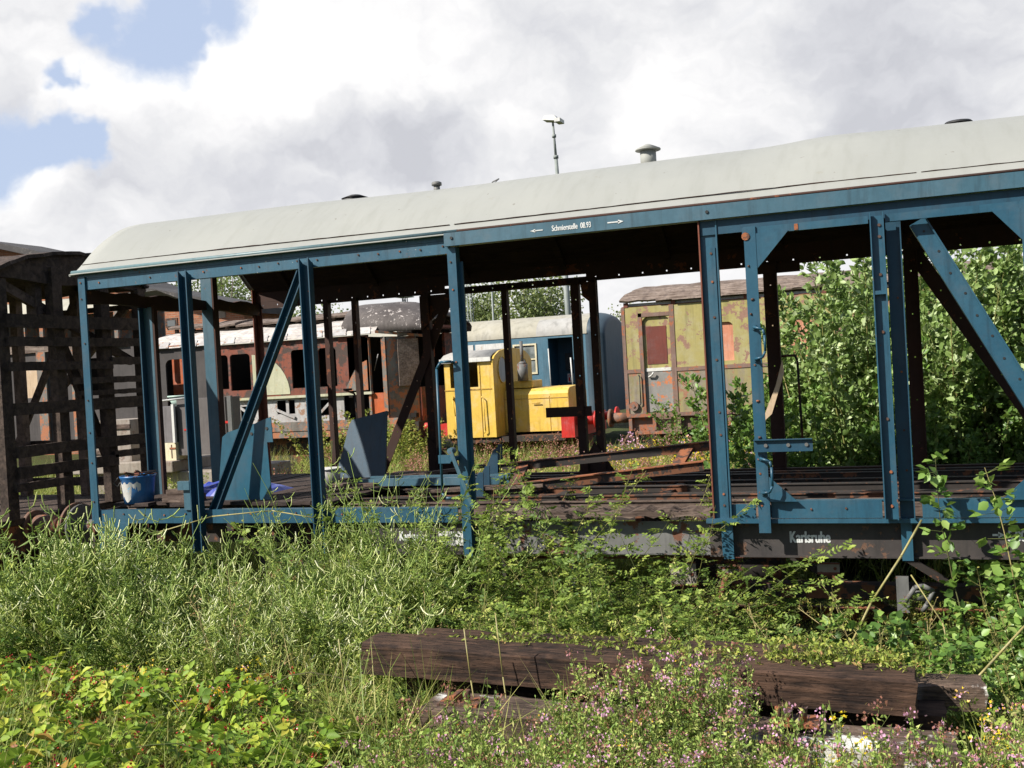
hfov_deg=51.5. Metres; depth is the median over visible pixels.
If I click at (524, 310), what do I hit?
birch tree
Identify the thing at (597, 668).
dog rose
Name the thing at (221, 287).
lime tree
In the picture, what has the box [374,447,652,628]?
dog rose
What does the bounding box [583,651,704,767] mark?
oregano
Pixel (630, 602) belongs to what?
dog rose
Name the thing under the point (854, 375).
sallow bush
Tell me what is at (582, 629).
dog rose
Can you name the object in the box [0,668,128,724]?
bramble bush
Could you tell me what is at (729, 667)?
oregano
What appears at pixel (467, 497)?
dog rose
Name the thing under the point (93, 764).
bramble bush
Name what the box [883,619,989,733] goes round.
broadleaf shrub
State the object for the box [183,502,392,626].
mignonette
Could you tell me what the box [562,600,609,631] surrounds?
dog rose
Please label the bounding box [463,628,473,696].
dead stalk
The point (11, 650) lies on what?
nettle
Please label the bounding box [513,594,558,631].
dog rose
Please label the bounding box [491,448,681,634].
dog rose
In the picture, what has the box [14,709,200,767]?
bramble bush
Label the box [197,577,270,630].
mignonette
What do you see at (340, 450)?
elder bush
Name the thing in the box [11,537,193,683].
mignonette
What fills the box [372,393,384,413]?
door
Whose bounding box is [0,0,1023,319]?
sky
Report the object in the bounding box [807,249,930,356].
sallow bush
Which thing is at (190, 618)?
mignonette
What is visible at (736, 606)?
dog rose
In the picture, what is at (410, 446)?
elder bush
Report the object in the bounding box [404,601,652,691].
dog rose
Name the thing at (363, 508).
mignonette
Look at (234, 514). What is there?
dry cane
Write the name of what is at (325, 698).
grass tuft
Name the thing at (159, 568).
mignonette
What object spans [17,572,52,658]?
dead stalks
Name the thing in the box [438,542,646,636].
dog rose
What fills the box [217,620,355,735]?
grass tuft
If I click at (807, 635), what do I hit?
dog rose
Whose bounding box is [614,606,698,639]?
dead stalks
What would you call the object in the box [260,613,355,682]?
mignonette
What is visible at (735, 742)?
oregano
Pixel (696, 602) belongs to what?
dog rose
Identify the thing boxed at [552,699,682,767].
oregano
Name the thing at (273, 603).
mignonette
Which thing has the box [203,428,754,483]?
meadow flowers
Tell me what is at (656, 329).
door
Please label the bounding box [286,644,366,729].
grass tuft
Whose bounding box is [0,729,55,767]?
seedling
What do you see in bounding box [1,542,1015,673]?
undergrowth
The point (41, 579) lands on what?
mignonette
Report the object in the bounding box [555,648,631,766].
oregano
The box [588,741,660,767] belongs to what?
oregano
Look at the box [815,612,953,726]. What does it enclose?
broadleaf shrub
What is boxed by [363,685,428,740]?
rose
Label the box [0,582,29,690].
mignonette
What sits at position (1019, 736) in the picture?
oregano
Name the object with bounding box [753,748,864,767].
oregano
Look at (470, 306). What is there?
lattice mast
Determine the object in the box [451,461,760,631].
dog rose
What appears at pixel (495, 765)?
oregano
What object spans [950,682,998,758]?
broadleaf shrub
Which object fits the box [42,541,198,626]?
mignonette
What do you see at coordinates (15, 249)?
brick building
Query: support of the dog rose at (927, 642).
on the ground at (615, 433)
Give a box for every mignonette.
[0,492,106,676]
[0,509,102,677]
[0,525,202,665]
[0,527,152,674]
[0,576,35,670]
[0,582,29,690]
[0,601,52,658]
[1,544,99,625]
[2,526,103,683]
[6,541,123,622]
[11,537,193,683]
[11,569,183,682]
[23,534,116,603]
[32,506,199,613]
[36,587,164,676]
[38,505,206,619]
[39,494,179,635]
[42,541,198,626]
[44,517,210,640]
[47,558,184,624]
[67,556,179,631]
[71,585,212,669]
[73,518,190,605]
[74,501,240,620]
[76,514,164,623]
[79,552,201,621]
[86,558,201,668]
[87,587,250,692]
[93,509,210,617]
[124,591,297,707]
[133,461,375,623]
[135,577,206,664]
[135,579,224,634]
[149,561,288,689]
[156,544,283,608]
[169,595,215,669]
[172,550,299,683]
[175,569,275,643]
[178,507,299,615]
[178,547,317,634]
[180,564,268,689]
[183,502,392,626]
[188,560,261,623]
[189,553,293,618]
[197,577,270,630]
[197,587,310,634]
[200,512,463,635]
[220,563,306,631]
[222,562,338,713]
[224,483,466,632]
[224,594,294,684]
[226,594,300,639]
[234,487,448,639]
[243,515,404,611]
[244,488,379,619]
[244,553,338,613]
[245,605,322,715]
[247,580,375,715]
[248,579,291,634]
[253,464,431,610]
[255,499,404,638]
[260,448,558,633]
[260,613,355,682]
[272,565,352,668]
[272,571,368,618]
[276,516,405,624]
[279,595,403,687]
[280,553,453,726]
[281,498,421,616]
[283,544,385,603]
[283,545,466,687]
[289,463,520,611]
[289,472,494,622]
[294,560,421,605]
[302,593,395,641]
[322,576,434,693]
[329,530,484,628]
[334,565,432,629]
[339,561,483,633]
[347,589,408,680]
[356,485,515,627]
[368,590,461,633]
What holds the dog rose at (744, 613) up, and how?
on the ground at (615, 433)
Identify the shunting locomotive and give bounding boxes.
[424,341,619,464]
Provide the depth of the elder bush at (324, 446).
24.58 m
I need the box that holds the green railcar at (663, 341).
[607,258,1017,458]
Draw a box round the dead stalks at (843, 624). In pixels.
[798,592,896,664]
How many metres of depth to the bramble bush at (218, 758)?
4.54 m
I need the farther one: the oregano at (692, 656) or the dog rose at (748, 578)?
the dog rose at (748, 578)
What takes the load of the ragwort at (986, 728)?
on the ground at (615, 433)
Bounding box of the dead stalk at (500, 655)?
[495,613,506,697]
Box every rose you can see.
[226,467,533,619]
[264,577,484,701]
[271,618,471,695]
[272,650,423,751]
[278,463,606,614]
[284,637,414,724]
[293,488,634,627]
[294,680,402,740]
[295,598,406,698]
[320,584,552,637]
[332,604,494,720]
[334,591,535,629]
[342,514,667,631]
[346,594,571,678]
[348,596,550,729]
[356,565,608,676]
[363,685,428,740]
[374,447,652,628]
[374,677,425,742]
[375,679,439,754]
[377,511,700,629]
[399,618,615,714]
[400,560,538,630]
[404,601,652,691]
[415,517,672,633]
[430,587,750,637]
[432,587,518,629]
[433,576,637,627]
[435,559,560,631]
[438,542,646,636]
[439,573,655,626]
[448,565,616,693]
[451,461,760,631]
[457,613,554,632]
[458,590,566,632]
[466,568,589,628]
[477,472,855,640]
[481,526,708,637]
[484,578,536,631]
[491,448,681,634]
[493,601,660,633]
[496,489,846,638]
[498,563,588,626]
[499,581,744,649]
[508,579,640,635]
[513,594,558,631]
[517,576,683,631]
[531,573,607,631]
[534,630,738,677]
[549,566,799,640]
[553,607,671,639]
[555,575,688,636]
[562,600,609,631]
[576,614,689,639]
[581,597,805,640]
[582,589,888,696]
[586,561,806,689]
[588,603,703,639]
[599,589,831,642]
[600,576,764,640]
[605,605,659,634]
[611,564,776,637]
[614,598,789,643]
[623,588,747,640]
[631,571,754,639]
[644,613,764,660]
[652,627,819,649]
[659,605,982,733]
[688,605,803,642]
[776,585,1014,702]
[782,629,1023,729]
[818,579,1018,757]
[946,684,1010,734]
[956,719,998,745]
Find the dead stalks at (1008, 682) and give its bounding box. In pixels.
[932,649,1023,723]
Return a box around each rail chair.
[437,689,486,707]
[769,706,821,729]
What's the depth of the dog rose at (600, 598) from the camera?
7.78 m
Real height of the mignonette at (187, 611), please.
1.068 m
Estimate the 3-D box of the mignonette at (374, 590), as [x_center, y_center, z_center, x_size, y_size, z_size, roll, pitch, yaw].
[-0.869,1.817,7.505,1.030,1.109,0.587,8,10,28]
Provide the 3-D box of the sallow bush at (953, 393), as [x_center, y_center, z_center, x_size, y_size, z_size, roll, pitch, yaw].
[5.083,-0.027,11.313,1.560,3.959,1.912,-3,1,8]
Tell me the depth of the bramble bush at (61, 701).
5.64 m
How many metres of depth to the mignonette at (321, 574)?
7.54 m
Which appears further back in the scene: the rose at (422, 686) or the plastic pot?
the plastic pot
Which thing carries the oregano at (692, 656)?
on the ground at (615, 433)
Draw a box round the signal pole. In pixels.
[490,282,493,319]
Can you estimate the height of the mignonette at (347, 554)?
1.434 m
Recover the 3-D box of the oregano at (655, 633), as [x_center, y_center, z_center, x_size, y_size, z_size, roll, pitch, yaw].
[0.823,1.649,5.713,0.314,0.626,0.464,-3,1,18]
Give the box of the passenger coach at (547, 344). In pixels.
[224,313,625,441]
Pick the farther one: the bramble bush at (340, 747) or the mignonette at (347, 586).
the mignonette at (347, 586)
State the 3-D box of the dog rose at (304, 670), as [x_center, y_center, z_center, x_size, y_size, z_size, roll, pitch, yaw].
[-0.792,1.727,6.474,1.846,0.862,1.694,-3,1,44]
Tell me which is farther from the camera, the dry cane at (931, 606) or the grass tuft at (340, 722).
the dry cane at (931, 606)
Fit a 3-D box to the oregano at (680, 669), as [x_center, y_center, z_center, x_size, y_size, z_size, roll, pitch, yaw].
[0.772,1.404,4.423,0.341,0.626,0.303,6,-7,4]
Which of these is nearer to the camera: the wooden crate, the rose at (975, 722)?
the rose at (975, 722)
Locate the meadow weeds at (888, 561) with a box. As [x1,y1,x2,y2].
[37,446,1020,583]
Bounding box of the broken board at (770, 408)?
[765,361,783,419]
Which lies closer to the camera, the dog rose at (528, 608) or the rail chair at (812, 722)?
the rail chair at (812, 722)
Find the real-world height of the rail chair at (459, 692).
0.077 m
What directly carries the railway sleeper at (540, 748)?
on the ground at (615, 433)
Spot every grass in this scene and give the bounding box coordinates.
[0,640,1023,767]
[19,430,1023,598]
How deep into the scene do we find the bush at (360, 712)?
5.64 m
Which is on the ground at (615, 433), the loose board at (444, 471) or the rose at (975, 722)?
the rose at (975, 722)
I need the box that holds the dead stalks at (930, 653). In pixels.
[864,597,955,731]
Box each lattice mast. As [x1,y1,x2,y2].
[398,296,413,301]
[465,284,473,321]
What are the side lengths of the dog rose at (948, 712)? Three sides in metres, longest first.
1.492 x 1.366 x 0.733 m
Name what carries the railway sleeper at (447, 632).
on the railway sleeper at (935, 711)
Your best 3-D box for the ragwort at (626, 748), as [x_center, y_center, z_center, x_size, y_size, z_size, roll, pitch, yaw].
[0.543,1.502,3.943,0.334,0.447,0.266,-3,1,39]
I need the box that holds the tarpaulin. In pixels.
[204,481,292,495]
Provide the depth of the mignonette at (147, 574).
8.01 m
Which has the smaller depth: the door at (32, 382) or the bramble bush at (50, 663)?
the bramble bush at (50, 663)
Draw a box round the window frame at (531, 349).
[512,343,537,373]
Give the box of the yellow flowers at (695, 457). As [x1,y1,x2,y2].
[607,432,753,469]
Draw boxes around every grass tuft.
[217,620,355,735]
[234,647,331,746]
[268,644,392,739]
[276,652,371,749]
[279,646,398,762]
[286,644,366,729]
[295,659,371,728]
[315,675,468,766]
[339,630,465,759]
[367,654,476,750]
[379,710,475,767]
[391,681,549,755]
[405,704,531,766]
[500,694,547,762]
[507,658,656,766]
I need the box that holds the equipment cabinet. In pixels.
[162,395,240,460]
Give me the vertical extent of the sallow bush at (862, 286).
3.571 m
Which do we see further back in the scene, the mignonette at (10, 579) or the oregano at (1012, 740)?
the mignonette at (10, 579)
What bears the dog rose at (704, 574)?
on the ground at (615, 433)
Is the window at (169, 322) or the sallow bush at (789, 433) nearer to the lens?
the sallow bush at (789, 433)
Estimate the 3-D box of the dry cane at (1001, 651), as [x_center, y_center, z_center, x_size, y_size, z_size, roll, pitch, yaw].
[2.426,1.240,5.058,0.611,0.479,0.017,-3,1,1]
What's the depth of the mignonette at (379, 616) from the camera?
7.15 m
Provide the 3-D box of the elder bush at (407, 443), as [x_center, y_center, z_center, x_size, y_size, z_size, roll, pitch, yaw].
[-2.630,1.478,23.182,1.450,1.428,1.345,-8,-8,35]
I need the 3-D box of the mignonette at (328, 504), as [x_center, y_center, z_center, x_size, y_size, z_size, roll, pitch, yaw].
[-1.738,1.418,7.546,1.635,1.956,1.294,-4,1,-34]
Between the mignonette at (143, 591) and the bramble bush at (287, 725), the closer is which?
the bramble bush at (287, 725)
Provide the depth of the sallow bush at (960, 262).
14.27 m
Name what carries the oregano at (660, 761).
on the ground at (615, 433)
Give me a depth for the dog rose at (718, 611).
6.45 m
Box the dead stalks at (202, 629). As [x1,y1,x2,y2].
[186,564,294,712]
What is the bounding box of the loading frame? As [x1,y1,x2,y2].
[476,441,709,496]
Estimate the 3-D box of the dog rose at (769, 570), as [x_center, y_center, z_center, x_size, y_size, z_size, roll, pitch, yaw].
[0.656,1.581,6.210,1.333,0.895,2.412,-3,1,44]
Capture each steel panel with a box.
[219,417,272,499]
[339,411,388,477]
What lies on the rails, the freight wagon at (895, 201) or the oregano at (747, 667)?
the freight wagon at (895, 201)
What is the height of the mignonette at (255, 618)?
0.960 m
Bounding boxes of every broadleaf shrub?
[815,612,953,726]
[859,609,985,672]
[866,627,1009,748]
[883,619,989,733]
[906,611,1023,728]
[915,449,1023,690]
[934,600,1023,729]
[941,567,1022,690]
[942,631,1023,707]
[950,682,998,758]
[964,601,1023,725]
[968,458,1023,652]
[971,627,1022,660]
[980,589,1023,717]
[983,617,1023,652]
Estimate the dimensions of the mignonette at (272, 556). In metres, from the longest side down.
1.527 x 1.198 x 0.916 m
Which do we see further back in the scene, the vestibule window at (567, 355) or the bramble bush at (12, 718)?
the vestibule window at (567, 355)
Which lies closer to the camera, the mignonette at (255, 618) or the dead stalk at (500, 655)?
the dead stalk at (500, 655)
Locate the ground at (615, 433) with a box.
[17,409,1023,767]
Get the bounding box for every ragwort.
[0,664,32,706]
[96,659,154,703]
[174,665,257,728]
[240,656,265,703]
[618,717,705,767]
[815,711,876,767]
[953,687,1009,765]
[988,733,1009,760]
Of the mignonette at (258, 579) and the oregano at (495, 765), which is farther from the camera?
the mignonette at (258, 579)
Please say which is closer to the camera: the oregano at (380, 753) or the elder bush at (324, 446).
the oregano at (380, 753)
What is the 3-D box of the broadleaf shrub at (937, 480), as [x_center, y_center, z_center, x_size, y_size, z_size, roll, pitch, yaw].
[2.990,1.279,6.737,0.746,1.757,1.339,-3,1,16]
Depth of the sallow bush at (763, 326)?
14.23 m
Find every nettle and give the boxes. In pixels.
[0,610,30,673]
[189,625,243,678]
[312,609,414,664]
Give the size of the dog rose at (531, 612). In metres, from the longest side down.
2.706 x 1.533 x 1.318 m
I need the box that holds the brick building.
[0,242,282,454]
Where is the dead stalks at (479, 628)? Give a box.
[386,593,497,633]
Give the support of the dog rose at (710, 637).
on the ground at (615, 433)
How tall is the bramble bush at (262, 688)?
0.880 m
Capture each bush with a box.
[0,649,84,705]
[0,650,115,703]
[0,659,163,726]
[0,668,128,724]
[0,704,107,767]
[0,710,20,742]
[0,710,101,752]
[0,718,209,767]
[0,719,31,747]
[2,741,51,767]
[5,735,78,766]
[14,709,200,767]
[17,721,153,767]
[20,687,213,766]
[26,757,157,767]
[29,660,231,741]
[107,686,225,724]
[121,477,173,493]
[138,668,350,765]
[141,694,281,737]
[146,721,330,767]
[150,666,379,766]
[167,709,395,767]
[169,721,319,767]
[182,746,282,767]
[235,693,381,742]
[252,749,347,767]
[272,417,348,468]
[295,728,442,767]
[300,694,404,741]
[307,438,345,465]
[340,408,413,441]
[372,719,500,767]
[387,418,412,454]
[387,423,423,469]
[387,440,426,470]
[398,417,445,459]
[400,430,449,461]
[414,430,424,452]
[646,388,707,454]
[670,421,733,459]
[674,411,754,468]
[678,363,800,468]
[685,419,738,461]
[726,377,814,559]
[727,342,806,446]
[760,300,852,387]
[762,284,905,466]
[764,265,887,455]
[767,398,831,467]
[780,291,831,434]
[788,382,881,563]
[791,258,946,465]
[798,261,961,560]
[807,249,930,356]
[814,256,869,402]
[832,300,979,406]
[846,332,956,572]
[851,252,1003,559]
[887,244,970,347]
[896,341,1023,562]
[896,398,990,581]
[902,251,1023,461]
[920,239,1023,462]
[943,264,1023,453]
[963,263,987,309]
[977,245,1023,462]
[977,271,1023,462]
[986,246,1023,324]
[992,425,1023,462]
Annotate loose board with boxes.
[330,482,377,486]
[396,464,485,475]
[414,484,543,493]
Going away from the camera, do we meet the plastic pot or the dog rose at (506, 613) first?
the dog rose at (506, 613)
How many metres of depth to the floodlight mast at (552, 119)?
70.49 m
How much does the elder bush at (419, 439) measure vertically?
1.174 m
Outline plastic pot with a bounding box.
[325,467,340,488]
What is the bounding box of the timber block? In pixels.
[162,488,205,502]
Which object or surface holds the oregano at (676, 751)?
on the ground at (615, 433)
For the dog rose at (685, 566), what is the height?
1.607 m
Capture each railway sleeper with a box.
[361,632,917,717]
[406,678,948,731]
[419,628,855,661]
[419,692,961,767]
[440,735,834,767]
[917,673,988,711]
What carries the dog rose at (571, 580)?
on the ground at (615, 433)
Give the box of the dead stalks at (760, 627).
[744,605,807,643]
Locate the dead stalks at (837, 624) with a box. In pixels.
[815,586,907,651]
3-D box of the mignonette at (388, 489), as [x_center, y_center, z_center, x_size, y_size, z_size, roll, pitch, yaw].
[-0.698,1.475,8.449,1.677,1.668,1.750,-3,1,12]
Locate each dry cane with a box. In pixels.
[160,510,312,531]
[850,520,922,645]
[911,575,955,673]
[978,626,1023,674]
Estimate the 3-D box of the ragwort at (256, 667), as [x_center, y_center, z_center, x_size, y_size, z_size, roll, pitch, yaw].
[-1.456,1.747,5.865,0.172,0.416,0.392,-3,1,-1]
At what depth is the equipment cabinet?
18.89 m
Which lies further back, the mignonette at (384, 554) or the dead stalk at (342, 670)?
the mignonette at (384, 554)
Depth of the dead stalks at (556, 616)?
6.32 m
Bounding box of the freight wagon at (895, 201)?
[65,115,1023,629]
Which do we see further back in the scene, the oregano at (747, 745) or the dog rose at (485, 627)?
the dog rose at (485, 627)
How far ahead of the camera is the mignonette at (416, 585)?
7.45 m
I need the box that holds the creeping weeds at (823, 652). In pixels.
[391,624,930,678]
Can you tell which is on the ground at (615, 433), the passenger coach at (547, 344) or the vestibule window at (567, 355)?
the passenger coach at (547, 344)
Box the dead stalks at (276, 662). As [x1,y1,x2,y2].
[236,632,314,709]
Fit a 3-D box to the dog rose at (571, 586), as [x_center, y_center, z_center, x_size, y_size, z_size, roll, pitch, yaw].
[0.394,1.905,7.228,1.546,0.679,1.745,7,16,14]
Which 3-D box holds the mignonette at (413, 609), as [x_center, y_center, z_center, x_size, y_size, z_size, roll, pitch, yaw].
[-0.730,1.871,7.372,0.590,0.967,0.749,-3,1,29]
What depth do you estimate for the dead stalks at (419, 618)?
6.85 m
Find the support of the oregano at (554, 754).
on the ground at (615, 433)
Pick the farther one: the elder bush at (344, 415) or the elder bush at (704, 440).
the elder bush at (344, 415)
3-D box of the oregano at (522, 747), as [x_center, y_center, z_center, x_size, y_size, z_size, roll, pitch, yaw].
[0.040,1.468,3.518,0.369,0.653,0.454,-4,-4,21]
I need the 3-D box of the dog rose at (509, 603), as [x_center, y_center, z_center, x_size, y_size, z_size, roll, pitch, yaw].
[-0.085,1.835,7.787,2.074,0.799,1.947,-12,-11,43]
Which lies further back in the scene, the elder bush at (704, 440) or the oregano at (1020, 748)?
the elder bush at (704, 440)
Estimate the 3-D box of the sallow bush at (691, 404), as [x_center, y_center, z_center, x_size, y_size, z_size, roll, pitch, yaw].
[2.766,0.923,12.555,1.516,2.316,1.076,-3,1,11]
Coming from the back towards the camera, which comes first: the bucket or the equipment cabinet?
the equipment cabinet
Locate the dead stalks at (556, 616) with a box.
[501,568,566,631]
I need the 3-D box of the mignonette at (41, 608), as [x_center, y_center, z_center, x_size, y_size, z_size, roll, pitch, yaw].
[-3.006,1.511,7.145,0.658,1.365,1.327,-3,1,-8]
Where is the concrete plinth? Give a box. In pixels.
[73,455,291,493]
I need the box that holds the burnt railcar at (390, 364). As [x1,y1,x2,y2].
[159,302,471,466]
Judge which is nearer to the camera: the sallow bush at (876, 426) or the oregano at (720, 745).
the oregano at (720, 745)
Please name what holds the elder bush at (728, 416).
on the ground at (615, 433)
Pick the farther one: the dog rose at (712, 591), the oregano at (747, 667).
the dog rose at (712, 591)
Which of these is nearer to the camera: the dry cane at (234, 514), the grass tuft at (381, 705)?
the grass tuft at (381, 705)
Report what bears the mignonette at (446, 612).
on the ground at (615, 433)
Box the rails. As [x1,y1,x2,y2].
[0,460,1003,661]
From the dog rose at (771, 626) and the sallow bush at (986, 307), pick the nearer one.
the dog rose at (771, 626)
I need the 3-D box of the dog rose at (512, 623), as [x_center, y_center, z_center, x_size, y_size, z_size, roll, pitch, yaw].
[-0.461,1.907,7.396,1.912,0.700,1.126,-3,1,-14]
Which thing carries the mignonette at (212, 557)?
on the ground at (615, 433)
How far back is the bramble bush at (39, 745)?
4.79 m
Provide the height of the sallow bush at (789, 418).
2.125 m
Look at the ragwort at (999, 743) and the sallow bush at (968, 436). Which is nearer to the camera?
the ragwort at (999, 743)
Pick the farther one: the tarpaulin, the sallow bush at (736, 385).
the sallow bush at (736, 385)
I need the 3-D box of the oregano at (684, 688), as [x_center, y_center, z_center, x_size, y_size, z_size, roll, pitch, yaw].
[0.670,1.412,4.366,0.389,0.612,0.342,-4,1,-43]
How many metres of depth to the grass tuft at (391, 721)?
4.80 m
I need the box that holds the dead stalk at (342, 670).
[338,639,352,728]
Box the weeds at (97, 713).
[0,647,1019,767]
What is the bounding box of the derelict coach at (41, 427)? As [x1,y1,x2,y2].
[7,290,176,440]
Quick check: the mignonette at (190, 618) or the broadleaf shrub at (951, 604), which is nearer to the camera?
the broadleaf shrub at (951, 604)
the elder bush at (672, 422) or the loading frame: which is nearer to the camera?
the loading frame
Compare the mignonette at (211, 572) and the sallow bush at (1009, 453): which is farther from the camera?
the sallow bush at (1009, 453)
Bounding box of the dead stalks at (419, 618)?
[386,587,447,717]
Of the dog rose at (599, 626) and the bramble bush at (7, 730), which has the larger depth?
the dog rose at (599, 626)
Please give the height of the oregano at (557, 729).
0.596 m
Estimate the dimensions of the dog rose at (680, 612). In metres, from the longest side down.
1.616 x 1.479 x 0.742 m
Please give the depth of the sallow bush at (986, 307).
12.14 m
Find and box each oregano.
[325,727,438,767]
[327,732,436,767]
[345,730,424,767]
[356,697,437,767]
[359,707,441,767]
[411,716,494,767]
[420,699,540,767]
[427,677,515,767]
[466,718,571,767]
[474,706,571,767]
[475,726,548,767]
[512,706,598,767]
[518,715,594,767]
[526,680,600,765]
[538,673,601,759]
[546,703,607,767]
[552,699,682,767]
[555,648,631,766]
[565,675,639,767]
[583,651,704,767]
[586,668,679,767]
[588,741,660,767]
[591,728,693,767]
[606,657,724,766]
[619,652,712,765]
[620,632,712,747]
[627,644,746,767]
[641,734,718,767]
[646,627,674,639]
[654,704,784,767]
[656,755,682,767]
[659,754,690,767]
[660,646,740,757]
[669,727,719,767]
[673,641,761,767]
[685,728,780,767]
[687,646,759,719]
[700,654,756,727]
[705,677,776,767]
[713,701,811,767]
[713,733,791,767]
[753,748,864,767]
[759,702,911,767]
[759,743,877,767]
[761,724,845,767]
[764,756,815,767]
[826,696,917,767]
[890,707,996,767]
[904,721,1023,767]
[905,747,983,767]
[910,729,979,767]
[944,737,1013,767]
[972,696,1023,767]
[983,677,1021,752]
[986,700,1023,767]
[988,697,1020,751]
[1007,715,1023,767]
[1011,735,1023,762]
[1016,747,1023,766]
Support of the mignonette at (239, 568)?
on the ground at (615, 433)
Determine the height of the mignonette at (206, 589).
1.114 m
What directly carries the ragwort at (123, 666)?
on the ground at (615, 433)
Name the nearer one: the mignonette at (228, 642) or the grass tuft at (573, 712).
the grass tuft at (573, 712)
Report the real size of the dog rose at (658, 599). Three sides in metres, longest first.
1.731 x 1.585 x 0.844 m
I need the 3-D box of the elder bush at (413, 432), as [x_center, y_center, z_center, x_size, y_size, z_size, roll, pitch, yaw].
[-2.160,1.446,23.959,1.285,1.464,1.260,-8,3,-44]
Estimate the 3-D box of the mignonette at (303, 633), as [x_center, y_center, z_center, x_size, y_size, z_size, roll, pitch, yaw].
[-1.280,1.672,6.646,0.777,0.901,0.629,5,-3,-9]
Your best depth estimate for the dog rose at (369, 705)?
6.01 m
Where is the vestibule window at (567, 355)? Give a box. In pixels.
[565,353,573,369]
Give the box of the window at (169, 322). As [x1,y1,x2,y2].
[165,318,177,327]
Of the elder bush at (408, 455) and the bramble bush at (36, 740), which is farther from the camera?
the elder bush at (408, 455)
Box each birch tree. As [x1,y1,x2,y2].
[449,282,514,321]
[475,276,582,320]
[530,276,584,315]
[608,303,630,320]
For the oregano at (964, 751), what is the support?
on the ground at (615, 433)
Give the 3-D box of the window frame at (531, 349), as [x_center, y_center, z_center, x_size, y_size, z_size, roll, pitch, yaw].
[0.392,-0.732,31.411,0.740,0.900,0.050,-3,1,21]
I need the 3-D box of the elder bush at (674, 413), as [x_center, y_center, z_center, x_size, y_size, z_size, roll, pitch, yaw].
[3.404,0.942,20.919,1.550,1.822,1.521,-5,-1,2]
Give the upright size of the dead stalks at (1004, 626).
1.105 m
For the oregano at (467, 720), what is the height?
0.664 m
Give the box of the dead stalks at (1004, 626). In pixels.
[968,567,1023,690]
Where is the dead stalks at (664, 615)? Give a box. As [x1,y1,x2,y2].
[615,594,712,637]
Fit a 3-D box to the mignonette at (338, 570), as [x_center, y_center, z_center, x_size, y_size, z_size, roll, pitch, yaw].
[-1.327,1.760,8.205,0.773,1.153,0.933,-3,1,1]
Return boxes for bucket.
[113,470,157,503]
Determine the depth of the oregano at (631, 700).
4.23 m
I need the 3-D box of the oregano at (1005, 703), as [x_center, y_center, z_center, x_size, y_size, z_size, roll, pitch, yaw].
[2.543,1.772,5.418,0.350,0.490,0.285,-8,3,-30]
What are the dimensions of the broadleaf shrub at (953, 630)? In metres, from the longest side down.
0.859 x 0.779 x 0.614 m
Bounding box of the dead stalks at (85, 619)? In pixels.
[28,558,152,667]
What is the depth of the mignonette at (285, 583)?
8.05 m
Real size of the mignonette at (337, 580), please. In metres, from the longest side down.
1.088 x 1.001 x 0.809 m
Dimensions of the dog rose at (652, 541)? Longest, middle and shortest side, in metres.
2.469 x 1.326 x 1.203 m
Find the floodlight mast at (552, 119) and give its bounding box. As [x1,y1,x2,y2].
[542,115,570,314]
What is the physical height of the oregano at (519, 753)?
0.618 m
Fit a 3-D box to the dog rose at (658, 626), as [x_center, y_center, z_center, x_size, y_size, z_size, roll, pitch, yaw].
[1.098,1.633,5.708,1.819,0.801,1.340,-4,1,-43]
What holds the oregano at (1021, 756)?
on the ground at (615, 433)
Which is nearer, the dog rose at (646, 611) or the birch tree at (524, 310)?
the dog rose at (646, 611)
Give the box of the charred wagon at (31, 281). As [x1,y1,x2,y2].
[0,251,148,588]
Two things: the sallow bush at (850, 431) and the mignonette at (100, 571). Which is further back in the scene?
the sallow bush at (850, 431)
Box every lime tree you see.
[171,276,251,300]
[292,303,348,316]
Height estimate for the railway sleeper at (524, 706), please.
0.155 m
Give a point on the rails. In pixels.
(854, 616)
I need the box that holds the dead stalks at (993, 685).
[959,648,1019,745]
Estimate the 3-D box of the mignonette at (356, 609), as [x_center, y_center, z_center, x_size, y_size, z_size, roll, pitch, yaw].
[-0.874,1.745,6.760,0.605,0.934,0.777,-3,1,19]
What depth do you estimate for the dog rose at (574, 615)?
6.58 m
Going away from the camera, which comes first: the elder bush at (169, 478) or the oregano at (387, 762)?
the oregano at (387, 762)
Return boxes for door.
[26,370,37,397]
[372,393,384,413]
[642,316,673,411]
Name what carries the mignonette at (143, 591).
on the ground at (615, 433)
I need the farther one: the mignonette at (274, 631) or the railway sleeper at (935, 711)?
the mignonette at (274, 631)
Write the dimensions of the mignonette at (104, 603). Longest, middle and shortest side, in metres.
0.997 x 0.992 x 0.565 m
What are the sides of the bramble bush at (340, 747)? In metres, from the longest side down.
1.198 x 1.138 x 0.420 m
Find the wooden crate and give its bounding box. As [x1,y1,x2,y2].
[96,418,139,461]
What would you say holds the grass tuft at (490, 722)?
on the ground at (615, 433)
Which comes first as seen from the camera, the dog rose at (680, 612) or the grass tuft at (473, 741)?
the grass tuft at (473, 741)
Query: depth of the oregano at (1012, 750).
3.85 m
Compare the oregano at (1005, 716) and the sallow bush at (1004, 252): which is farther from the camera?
the sallow bush at (1004, 252)
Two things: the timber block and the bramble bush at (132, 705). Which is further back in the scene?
the timber block
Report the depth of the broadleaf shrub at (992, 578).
6.86 m
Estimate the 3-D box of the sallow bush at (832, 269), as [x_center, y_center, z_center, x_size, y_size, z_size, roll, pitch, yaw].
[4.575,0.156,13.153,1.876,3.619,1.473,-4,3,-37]
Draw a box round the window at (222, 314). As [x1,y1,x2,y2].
[219,311,225,317]
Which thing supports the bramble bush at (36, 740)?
on the ground at (615, 433)
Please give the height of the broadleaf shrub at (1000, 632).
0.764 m
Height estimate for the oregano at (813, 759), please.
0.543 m
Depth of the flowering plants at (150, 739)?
4.89 m
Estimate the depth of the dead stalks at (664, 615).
6.82 m
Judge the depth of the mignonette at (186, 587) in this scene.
7.08 m
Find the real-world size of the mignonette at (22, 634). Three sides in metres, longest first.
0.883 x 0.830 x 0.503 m

